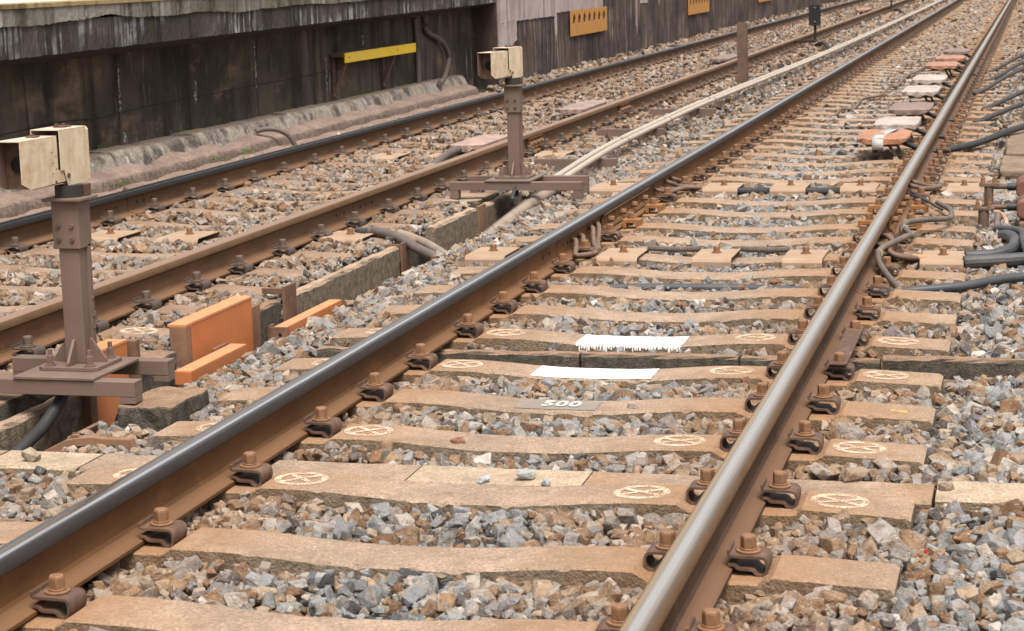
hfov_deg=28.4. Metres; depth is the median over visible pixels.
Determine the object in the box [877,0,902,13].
marker stand
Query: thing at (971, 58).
concrete sleeper
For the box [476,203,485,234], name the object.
rust plate
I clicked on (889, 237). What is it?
cable
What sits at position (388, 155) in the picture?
cable cover
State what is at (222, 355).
guard bar
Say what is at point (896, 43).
concrete sleeper
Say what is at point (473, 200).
concrete block
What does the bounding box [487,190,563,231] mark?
duct
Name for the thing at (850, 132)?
concrete sleeper
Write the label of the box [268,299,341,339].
guard bar
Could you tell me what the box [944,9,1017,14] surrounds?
concrete sleeper
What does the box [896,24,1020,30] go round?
concrete sleeper
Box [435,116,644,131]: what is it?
concrete sleeper
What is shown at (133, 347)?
rust post
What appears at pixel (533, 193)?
duct
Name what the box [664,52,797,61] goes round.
concrete sleeper
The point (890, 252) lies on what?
cable
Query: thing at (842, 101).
concrete sleeper
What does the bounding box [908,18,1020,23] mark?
concrete sleeper
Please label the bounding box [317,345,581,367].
drain block
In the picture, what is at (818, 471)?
loose stone
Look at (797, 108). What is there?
concrete sleeper
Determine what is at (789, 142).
concrete sleeper
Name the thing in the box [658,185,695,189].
cable
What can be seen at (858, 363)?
drain block
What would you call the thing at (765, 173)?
concrete sleeper
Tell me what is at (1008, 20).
concrete sleeper
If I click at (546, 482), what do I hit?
loose stone
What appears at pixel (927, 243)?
concrete sleeper
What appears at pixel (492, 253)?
cable cover
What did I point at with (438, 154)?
cable cover
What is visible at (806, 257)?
cable cover
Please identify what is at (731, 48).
concrete sleeper
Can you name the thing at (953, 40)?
concrete sleeper
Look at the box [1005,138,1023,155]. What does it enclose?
edge slab
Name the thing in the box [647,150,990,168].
concrete sleeper
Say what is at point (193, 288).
concrete sleeper
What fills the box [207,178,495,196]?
concrete sleeper
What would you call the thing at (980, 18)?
concrete sleeper
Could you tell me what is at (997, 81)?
cable
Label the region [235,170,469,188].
concrete sleeper
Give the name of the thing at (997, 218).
cable
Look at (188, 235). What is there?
cable cover
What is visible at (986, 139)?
cable
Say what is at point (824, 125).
concrete sleeper
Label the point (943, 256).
cable cover
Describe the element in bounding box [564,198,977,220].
concrete sleeper
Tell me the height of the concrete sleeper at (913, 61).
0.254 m
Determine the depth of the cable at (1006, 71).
23.49 m
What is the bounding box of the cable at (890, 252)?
[874,242,918,260]
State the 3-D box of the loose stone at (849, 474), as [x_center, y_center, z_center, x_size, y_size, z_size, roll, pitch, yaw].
[0.952,0.438,5.599,0.075,0.036,0.044,-3,19,-11]
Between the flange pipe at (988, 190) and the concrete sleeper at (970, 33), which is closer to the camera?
the flange pipe at (988, 190)
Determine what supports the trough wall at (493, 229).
on the ground
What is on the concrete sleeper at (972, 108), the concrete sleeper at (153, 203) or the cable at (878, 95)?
the cable at (878, 95)
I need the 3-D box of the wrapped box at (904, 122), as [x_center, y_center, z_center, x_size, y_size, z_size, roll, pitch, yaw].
[3.066,-1.423,15.572,0.520,0.218,0.792,1,10,14]
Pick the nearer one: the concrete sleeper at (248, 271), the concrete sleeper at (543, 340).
the concrete sleeper at (543, 340)
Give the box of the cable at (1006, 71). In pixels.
[984,60,1023,80]
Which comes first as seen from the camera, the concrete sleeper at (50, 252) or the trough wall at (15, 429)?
the trough wall at (15, 429)
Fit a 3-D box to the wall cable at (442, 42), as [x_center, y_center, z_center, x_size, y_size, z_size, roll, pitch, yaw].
[-0.771,-2.944,22.353,0.227,0.740,0.894,1,10,14]
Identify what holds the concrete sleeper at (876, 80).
on the ground
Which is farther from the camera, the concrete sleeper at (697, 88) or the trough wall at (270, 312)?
the concrete sleeper at (697, 88)
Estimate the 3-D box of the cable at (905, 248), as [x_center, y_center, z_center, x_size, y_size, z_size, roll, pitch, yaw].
[1.866,-0.337,9.751,0.071,0.065,0.508,-3,10,-9]
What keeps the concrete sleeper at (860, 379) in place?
on the ground
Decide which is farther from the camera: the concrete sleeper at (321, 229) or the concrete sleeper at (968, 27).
the concrete sleeper at (968, 27)
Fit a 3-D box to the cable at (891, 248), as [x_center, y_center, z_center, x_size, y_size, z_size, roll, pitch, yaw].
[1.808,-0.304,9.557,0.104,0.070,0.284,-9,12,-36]
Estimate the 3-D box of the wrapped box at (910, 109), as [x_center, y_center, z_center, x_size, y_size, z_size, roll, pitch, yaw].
[3.497,-1.710,17.191,0.553,0.209,0.911,1,10,14]
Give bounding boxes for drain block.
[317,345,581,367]
[581,351,739,368]
[741,355,880,372]
[882,355,1023,379]
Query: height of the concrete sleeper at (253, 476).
0.254 m
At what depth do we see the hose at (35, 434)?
6.59 m
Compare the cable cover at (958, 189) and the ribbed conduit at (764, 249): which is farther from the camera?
the cable cover at (958, 189)
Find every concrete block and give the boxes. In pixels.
[0,371,54,420]
[117,386,209,431]
[140,350,176,392]
[442,192,496,207]
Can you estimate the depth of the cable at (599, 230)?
10.40 m
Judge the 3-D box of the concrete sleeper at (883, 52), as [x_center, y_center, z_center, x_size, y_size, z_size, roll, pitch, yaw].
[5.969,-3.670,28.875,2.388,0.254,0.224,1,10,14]
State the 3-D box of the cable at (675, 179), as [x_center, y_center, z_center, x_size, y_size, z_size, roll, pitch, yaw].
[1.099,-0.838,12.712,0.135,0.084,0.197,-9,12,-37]
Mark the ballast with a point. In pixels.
(966, 574)
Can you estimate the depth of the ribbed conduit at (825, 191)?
12.41 m
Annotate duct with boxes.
[482,190,541,232]
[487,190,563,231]
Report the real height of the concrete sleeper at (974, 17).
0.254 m
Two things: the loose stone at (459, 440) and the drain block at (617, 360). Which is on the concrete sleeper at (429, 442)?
the loose stone at (459, 440)
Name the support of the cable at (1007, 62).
on the concrete sleeper at (954, 73)
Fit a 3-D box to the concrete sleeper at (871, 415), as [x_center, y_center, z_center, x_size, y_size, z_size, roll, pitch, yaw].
[0.173,0.330,6.652,2.388,0.254,0.224,1,10,14]
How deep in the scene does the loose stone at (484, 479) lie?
5.68 m
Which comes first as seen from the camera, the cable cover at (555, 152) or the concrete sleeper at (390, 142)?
the cable cover at (555, 152)
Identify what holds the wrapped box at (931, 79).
on the ballast
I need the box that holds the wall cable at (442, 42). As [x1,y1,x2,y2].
[422,17,450,85]
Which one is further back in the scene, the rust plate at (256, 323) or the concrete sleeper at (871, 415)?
the rust plate at (256, 323)
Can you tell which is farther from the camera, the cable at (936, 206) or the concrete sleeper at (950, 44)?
the concrete sleeper at (950, 44)
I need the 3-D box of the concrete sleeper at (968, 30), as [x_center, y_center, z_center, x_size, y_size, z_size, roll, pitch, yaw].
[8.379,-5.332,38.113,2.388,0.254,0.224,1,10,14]
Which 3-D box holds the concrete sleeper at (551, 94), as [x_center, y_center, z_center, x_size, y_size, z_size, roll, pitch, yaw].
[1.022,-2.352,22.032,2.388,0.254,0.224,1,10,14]
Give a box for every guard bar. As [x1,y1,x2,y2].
[175,342,246,384]
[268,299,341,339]
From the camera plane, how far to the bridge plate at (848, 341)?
7.21 m
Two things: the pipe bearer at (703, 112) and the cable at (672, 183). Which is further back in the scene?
the pipe bearer at (703, 112)
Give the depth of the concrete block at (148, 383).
7.66 m
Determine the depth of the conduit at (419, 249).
10.65 m
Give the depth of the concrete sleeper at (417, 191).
12.78 m
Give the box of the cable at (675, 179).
[670,176,698,185]
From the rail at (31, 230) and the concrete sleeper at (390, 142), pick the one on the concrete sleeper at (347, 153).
the rail at (31, 230)
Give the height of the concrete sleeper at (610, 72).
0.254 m
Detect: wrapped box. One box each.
[450,134,507,152]
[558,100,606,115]
[710,54,736,62]
[855,7,871,11]
[857,129,937,160]
[873,116,943,141]
[888,102,953,125]
[901,85,959,101]
[912,74,951,94]
[925,61,975,78]
[935,55,980,68]
[943,48,983,59]
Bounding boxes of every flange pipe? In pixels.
[973,199,993,228]
[979,174,998,206]
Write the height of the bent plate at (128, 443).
0.062 m
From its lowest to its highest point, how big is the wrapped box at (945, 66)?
0.218 m
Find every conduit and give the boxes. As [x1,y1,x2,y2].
[255,126,296,145]
[354,227,366,233]
[367,225,435,259]
[397,229,446,252]
[647,245,699,251]
[737,187,769,194]
[740,246,789,252]
[805,187,839,194]
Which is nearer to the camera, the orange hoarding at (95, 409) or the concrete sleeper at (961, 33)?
the orange hoarding at (95, 409)
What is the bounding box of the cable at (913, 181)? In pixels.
[910,179,937,185]
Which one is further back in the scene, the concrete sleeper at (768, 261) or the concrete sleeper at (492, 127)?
the concrete sleeper at (492, 127)
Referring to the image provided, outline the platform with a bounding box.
[0,0,495,150]
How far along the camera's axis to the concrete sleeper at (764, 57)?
28.48 m
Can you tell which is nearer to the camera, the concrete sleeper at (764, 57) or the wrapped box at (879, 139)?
the wrapped box at (879, 139)
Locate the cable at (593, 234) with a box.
[588,225,599,253]
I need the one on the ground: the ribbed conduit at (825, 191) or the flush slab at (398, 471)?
the flush slab at (398, 471)
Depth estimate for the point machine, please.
10.84 m
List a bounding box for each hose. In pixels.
[12,395,68,450]
[510,186,518,206]
[577,272,1023,292]
[963,252,1023,268]
[964,230,1020,255]
[993,225,1023,251]
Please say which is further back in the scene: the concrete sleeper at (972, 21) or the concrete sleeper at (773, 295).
the concrete sleeper at (972, 21)
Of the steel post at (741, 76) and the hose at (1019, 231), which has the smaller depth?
the hose at (1019, 231)
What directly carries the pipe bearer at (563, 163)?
on the ballast
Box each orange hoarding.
[82,339,128,427]
[167,296,253,387]
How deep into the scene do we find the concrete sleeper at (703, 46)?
32.44 m
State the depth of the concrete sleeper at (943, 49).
31.00 m
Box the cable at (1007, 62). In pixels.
[985,53,1023,73]
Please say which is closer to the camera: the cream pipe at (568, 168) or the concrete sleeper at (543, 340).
the concrete sleeper at (543, 340)
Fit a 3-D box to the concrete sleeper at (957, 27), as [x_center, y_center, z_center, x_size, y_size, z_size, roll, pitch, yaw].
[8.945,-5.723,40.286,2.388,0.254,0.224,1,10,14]
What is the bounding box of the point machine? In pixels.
[991,175,1023,227]
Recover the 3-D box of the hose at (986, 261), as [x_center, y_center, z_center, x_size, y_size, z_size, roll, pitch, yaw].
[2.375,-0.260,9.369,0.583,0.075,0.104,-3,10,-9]
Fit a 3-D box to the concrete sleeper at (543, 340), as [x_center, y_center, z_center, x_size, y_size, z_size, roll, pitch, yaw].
[0.463,0.130,7.763,2.388,0.254,0.224,1,10,14]
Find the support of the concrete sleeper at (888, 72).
on the ground
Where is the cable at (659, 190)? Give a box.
[654,186,701,192]
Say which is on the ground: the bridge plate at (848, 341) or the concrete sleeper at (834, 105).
the concrete sleeper at (834, 105)
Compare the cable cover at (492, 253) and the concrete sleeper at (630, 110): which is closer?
the cable cover at (492, 253)
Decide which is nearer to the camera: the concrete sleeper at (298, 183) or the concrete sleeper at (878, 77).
the concrete sleeper at (298, 183)
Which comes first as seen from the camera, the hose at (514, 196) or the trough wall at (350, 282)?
the trough wall at (350, 282)
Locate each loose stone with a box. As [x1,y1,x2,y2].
[21,447,40,461]
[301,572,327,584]
[386,451,397,461]
[450,437,465,443]
[476,474,489,483]
[516,469,536,478]
[541,477,550,486]
[627,404,637,408]
[809,462,832,480]
[841,466,869,481]
[938,480,954,490]
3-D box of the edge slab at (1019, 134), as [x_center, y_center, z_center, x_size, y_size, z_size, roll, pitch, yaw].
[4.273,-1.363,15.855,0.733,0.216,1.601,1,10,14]
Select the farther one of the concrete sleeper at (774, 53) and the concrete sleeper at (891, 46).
the concrete sleeper at (891, 46)
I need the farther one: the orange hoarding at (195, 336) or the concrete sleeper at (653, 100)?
the concrete sleeper at (653, 100)
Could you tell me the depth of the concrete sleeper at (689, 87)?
22.59 m
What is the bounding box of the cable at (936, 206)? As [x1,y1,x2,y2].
[911,191,941,210]
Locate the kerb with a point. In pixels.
(116, 168)
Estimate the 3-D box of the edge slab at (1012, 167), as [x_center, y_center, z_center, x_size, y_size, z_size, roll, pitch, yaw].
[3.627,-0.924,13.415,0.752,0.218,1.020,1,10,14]
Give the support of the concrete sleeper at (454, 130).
on the ground
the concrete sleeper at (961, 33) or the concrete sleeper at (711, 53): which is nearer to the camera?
the concrete sleeper at (711, 53)
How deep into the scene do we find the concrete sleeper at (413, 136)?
17.13 m
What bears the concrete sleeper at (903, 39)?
on the ground
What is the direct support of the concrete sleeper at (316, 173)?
on the ground
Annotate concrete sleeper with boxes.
[0,255,312,282]
[0,271,270,300]
[0,290,202,320]
[0,335,57,370]
[0,507,900,613]
[4,237,354,265]
[13,573,737,630]
[40,224,384,248]
[64,311,169,340]
[65,451,914,529]
[93,210,417,230]
[145,198,443,220]
[149,406,926,474]
[172,187,444,206]
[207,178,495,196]
[215,372,935,431]
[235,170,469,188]
[264,162,537,178]
[272,343,943,394]
[295,153,530,169]
[323,145,575,162]
[330,313,950,369]
[350,139,589,153]
[372,133,605,147]
[374,291,956,332]
[393,127,617,142]
[412,271,961,310]
[415,121,608,135]
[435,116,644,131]
[447,253,965,283]
[452,111,653,125]
[469,107,658,120]
[488,102,648,115]
[500,98,673,110]
[505,239,919,269]
[506,223,973,250]
[522,94,681,105]
[524,91,698,102]
[530,212,976,238]
[541,87,713,98]
[546,84,717,96]
[564,81,725,92]
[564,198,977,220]
[576,78,733,88]
[577,187,982,210]
[586,75,731,85]
[596,72,749,82]
[599,70,748,80]
[615,67,761,77]
[617,66,762,75]
[617,167,987,186]
[632,62,773,72]
[632,159,989,177]
[640,60,764,69]
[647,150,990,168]
[648,58,774,66]
[655,56,788,65]
[658,54,780,63]
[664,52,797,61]
[665,143,992,160]
[668,176,983,197]
[671,50,797,59]
[678,49,790,57]
[680,136,994,152]
[688,130,995,147]
[689,47,806,54]
[694,45,806,52]
[695,44,816,52]
[698,124,992,140]
[705,43,805,49]
[709,118,998,134]
[719,113,999,128]
[730,108,1001,123]
[741,103,1002,118]
[747,99,1002,113]
[755,95,1003,109]
[766,91,1001,104]
[771,87,1006,100]
[777,84,1006,96]
[788,81,1007,93]
[791,77,1008,89]
[796,74,1009,85]
[801,72,1009,83]
[807,69,1003,80]
[818,66,1009,76]
[819,64,1011,74]
[823,61,1008,71]
[826,59,1011,68]
[831,57,1013,66]
[840,53,1010,62]
[841,55,1006,64]
[842,51,1014,60]
[845,49,1014,58]
[849,47,1015,56]
[852,45,1013,54]
[855,44,1016,52]
[865,40,1016,48]
[865,42,1016,50]
[866,39,1017,47]
[871,38,1014,45]
[874,36,1016,44]
[879,35,1018,42]
[884,31,1018,38]
[886,29,1020,35]
[887,30,1019,37]
[887,32,1018,39]
[892,27,1016,34]
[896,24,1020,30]
[896,25,1020,32]
[897,23,1017,29]
[897,26,1019,33]
[902,21,1017,27]
[902,22,1016,28]
[903,20,1018,26]
[904,33,1007,41]
[906,19,1020,24]
[907,19,1022,25]
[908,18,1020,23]
[911,17,1022,22]
[915,14,1015,19]
[917,13,1023,18]
[921,11,1023,16]
[921,12,1018,17]
[922,10,1023,15]
[935,15,1023,21]
[935,16,1023,21]
[942,13,1023,16]
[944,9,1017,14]
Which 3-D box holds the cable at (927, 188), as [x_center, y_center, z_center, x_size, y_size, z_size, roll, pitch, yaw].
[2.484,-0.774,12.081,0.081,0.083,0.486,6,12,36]
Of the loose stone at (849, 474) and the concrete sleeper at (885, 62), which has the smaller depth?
the loose stone at (849, 474)
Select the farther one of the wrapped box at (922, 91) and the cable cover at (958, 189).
the wrapped box at (922, 91)
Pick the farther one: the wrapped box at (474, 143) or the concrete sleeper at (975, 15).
the concrete sleeper at (975, 15)
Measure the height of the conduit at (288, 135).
0.199 m
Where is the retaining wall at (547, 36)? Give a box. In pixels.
[472,0,840,91]
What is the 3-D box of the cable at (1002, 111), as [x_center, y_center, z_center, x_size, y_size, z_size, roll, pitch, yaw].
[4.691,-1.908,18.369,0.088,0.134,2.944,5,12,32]
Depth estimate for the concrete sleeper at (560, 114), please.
19.84 m
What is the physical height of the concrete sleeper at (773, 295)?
0.254 m
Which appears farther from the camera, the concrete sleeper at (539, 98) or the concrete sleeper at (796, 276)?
the concrete sleeper at (539, 98)
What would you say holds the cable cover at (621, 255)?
on the concrete sleeper at (768, 261)
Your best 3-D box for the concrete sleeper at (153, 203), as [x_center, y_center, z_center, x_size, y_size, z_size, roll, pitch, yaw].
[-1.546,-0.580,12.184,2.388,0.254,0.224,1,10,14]
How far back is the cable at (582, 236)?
10.12 m
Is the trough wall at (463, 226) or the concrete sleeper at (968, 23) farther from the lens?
the concrete sleeper at (968, 23)
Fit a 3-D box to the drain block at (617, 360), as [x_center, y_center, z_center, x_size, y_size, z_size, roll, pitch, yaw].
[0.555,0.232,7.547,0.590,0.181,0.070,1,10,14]
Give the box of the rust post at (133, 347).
[127,339,141,378]
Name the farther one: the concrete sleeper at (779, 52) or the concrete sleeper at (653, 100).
the concrete sleeper at (779, 52)
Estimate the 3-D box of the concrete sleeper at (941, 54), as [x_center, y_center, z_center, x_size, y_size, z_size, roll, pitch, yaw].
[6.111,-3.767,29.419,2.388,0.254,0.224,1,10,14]
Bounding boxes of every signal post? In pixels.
[0,123,174,403]
[449,45,588,198]
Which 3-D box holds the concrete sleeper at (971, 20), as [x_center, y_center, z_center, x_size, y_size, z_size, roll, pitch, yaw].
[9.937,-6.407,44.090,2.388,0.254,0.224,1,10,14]
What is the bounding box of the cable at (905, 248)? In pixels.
[883,233,921,253]
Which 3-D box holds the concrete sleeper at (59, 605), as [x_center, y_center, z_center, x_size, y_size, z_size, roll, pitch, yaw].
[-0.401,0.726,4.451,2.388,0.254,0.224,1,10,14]
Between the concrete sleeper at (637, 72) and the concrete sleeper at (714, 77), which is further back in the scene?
the concrete sleeper at (637, 72)
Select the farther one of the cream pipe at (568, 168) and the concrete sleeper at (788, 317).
the cream pipe at (568, 168)
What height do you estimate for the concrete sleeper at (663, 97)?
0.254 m
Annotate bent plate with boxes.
[43,435,136,452]
[67,420,103,438]
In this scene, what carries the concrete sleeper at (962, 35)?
on the ground
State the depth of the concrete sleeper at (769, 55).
29.02 m
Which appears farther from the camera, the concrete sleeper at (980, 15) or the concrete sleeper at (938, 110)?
the concrete sleeper at (980, 15)
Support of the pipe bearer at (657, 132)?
on the ballast
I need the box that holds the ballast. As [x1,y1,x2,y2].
[0,0,1023,630]
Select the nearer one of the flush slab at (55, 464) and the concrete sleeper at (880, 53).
the flush slab at (55, 464)
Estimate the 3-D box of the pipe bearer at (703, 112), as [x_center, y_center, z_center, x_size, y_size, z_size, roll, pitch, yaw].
[1.599,-1.877,18.937,0.618,0.122,0.056,1,10,14]
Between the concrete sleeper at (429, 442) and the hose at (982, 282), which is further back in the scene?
the hose at (982, 282)
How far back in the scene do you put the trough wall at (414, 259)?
10.80 m
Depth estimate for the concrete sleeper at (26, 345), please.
7.67 m
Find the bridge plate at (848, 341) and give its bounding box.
[829,325,863,365]
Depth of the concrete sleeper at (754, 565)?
4.91 m
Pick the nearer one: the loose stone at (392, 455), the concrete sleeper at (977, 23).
the loose stone at (392, 455)
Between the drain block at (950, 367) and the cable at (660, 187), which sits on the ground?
the drain block at (950, 367)
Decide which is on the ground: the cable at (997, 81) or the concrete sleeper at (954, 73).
the concrete sleeper at (954, 73)
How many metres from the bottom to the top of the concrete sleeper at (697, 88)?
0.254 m
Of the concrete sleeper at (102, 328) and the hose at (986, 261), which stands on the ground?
the concrete sleeper at (102, 328)
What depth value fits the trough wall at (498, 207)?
12.51 m
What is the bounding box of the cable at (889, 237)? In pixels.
[879,233,916,253]
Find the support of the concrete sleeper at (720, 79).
on the ground
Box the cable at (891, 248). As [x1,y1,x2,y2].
[881,241,912,254]
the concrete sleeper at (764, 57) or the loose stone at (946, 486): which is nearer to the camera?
the loose stone at (946, 486)
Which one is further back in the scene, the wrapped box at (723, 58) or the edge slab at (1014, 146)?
the wrapped box at (723, 58)
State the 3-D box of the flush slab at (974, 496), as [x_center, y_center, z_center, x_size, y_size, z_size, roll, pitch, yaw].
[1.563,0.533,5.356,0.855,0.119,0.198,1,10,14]
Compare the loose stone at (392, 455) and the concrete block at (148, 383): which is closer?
the loose stone at (392, 455)
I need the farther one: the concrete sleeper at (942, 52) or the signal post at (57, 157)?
the concrete sleeper at (942, 52)
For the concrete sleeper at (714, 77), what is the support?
on the ground
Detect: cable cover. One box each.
[91,227,141,241]
[156,228,219,244]
[323,227,377,242]
[367,150,409,162]
[424,150,465,158]
[465,244,519,266]
[534,148,573,156]
[589,179,634,195]
[596,245,648,267]
[691,245,739,269]
[702,179,744,196]
[770,179,810,195]
[781,246,828,268]
[840,179,879,194]
[919,247,964,270]
[947,179,981,196]
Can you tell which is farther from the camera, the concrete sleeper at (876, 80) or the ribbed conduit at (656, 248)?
the concrete sleeper at (876, 80)
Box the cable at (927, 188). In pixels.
[908,183,941,190]
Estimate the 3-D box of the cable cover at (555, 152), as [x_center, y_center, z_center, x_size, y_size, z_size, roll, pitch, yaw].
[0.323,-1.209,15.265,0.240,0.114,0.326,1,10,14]
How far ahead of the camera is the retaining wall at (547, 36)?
28.92 m
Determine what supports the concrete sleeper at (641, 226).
on the ground
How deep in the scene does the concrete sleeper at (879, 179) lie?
13.11 m
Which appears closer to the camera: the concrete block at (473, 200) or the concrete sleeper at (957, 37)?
the concrete block at (473, 200)
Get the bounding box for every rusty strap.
[262,282,296,321]
[384,241,409,272]
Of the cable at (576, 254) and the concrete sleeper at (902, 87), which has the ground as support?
the concrete sleeper at (902, 87)
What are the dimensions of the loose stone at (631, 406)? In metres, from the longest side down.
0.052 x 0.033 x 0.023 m
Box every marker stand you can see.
[794,4,830,49]
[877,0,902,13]
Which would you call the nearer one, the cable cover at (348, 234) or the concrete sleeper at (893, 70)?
the cable cover at (348, 234)
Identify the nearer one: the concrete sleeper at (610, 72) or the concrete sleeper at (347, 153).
the concrete sleeper at (347, 153)
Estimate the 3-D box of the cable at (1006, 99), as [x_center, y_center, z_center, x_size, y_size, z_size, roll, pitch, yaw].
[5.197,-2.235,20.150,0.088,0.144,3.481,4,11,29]
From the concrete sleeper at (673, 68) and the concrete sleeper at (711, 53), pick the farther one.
the concrete sleeper at (711, 53)
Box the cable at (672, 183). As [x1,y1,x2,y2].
[664,179,697,186]
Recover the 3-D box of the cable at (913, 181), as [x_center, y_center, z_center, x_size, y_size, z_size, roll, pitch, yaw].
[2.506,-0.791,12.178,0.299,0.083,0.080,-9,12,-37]
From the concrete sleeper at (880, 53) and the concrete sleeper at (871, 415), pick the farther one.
the concrete sleeper at (880, 53)
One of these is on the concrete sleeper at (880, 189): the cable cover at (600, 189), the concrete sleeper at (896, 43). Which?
the cable cover at (600, 189)
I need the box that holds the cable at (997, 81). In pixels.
[969,67,1023,96]
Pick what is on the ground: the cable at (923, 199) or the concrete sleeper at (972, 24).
the concrete sleeper at (972, 24)
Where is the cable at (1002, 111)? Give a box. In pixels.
[973,101,1023,121]
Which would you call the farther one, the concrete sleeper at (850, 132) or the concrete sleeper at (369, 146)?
the concrete sleeper at (850, 132)
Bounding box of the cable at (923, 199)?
[909,194,942,210]
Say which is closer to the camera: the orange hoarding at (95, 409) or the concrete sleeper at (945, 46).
the orange hoarding at (95, 409)
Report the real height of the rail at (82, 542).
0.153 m
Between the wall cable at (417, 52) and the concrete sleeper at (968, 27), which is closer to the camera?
the wall cable at (417, 52)
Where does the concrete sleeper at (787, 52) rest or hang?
on the ground
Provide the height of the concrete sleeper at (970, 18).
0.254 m
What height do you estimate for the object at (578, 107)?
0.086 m
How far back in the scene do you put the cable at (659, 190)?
12.50 m
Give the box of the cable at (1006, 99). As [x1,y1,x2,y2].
[982,89,1023,108]
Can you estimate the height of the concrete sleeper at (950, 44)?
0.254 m
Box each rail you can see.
[0,0,871,254]
[0,0,910,364]
[0,0,963,630]
[618,0,1013,630]
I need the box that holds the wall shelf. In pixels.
[329,43,415,96]
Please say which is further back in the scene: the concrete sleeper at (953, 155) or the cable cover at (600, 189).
the concrete sleeper at (953, 155)
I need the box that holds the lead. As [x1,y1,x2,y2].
[430,145,461,165]
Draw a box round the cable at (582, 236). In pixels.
[578,233,597,252]
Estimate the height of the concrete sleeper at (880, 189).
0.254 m
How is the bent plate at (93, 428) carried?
on the ground
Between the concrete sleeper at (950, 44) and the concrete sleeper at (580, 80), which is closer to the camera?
the concrete sleeper at (580, 80)
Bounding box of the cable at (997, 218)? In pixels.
[994,212,1000,225]
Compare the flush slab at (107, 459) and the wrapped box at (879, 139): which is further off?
the wrapped box at (879, 139)
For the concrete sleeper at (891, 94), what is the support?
on the ground
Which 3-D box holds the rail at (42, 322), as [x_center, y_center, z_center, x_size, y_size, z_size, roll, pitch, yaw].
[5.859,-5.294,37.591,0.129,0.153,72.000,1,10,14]
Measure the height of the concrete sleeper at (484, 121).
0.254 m
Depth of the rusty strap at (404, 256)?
10.59 m
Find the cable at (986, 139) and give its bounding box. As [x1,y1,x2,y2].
[936,123,1023,152]
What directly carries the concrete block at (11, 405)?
on the ground
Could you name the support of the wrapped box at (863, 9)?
on the ballast
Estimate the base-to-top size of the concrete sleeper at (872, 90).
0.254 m
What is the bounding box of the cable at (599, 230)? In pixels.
[593,221,601,251]
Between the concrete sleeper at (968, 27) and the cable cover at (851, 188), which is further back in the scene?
the concrete sleeper at (968, 27)
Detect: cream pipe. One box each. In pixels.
[554,0,939,174]
[564,0,942,174]
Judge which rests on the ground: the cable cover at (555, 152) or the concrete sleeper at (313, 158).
the concrete sleeper at (313, 158)
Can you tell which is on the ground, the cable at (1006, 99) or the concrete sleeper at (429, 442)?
the concrete sleeper at (429, 442)
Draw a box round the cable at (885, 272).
[875,200,953,289]
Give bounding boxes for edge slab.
[1000,155,1023,179]
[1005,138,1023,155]
[1009,122,1023,137]
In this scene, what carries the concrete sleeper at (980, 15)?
on the ground
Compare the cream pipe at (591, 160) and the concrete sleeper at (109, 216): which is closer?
the concrete sleeper at (109, 216)
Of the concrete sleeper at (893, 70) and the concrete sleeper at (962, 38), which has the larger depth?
the concrete sleeper at (962, 38)
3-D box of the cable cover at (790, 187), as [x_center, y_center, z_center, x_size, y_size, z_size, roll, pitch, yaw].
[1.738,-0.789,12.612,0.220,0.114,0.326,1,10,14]
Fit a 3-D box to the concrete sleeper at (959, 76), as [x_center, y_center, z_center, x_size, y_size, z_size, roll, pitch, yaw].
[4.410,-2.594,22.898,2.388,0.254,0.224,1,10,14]
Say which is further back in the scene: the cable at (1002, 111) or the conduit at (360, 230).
the cable at (1002, 111)
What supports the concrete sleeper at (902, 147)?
on the ground
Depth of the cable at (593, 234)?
10.28 m
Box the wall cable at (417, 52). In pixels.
[412,18,420,82]
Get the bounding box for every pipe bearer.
[534,158,616,169]
[596,128,664,140]
[650,108,715,120]
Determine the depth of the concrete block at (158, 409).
6.58 m
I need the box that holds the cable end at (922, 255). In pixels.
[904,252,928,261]
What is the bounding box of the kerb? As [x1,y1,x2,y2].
[0,75,497,221]
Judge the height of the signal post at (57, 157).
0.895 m
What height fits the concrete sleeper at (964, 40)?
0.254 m
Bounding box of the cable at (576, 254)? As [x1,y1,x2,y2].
[571,237,596,257]
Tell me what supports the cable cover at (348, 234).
on the concrete sleeper at (321, 229)
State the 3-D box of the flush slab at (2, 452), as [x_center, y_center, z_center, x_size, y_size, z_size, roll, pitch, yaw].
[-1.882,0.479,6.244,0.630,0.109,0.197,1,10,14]
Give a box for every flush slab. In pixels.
[0,450,8,455]
[0,450,103,479]
[79,453,157,473]
[271,460,421,479]
[407,465,592,486]
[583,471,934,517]
[935,481,1023,513]
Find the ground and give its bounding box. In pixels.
[73,92,1008,419]
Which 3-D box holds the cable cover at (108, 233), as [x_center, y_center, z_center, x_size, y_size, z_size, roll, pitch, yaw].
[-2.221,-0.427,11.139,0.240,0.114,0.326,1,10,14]
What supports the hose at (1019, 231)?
on the ballast
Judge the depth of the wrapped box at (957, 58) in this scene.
24.96 m
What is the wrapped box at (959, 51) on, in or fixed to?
on the ballast
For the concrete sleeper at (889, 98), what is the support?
on the ground
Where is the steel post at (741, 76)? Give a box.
[735,23,747,83]
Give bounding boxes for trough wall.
[0,396,83,451]
[260,300,281,344]
[296,246,399,314]
[397,237,419,275]
[425,207,477,262]
[464,213,525,243]
[482,190,521,228]
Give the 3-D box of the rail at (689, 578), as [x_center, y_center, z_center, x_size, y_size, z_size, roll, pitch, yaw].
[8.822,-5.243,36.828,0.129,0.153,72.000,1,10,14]
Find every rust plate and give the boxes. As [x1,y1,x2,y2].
[252,304,261,349]
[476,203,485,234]
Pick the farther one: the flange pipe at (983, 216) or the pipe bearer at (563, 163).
the pipe bearer at (563, 163)

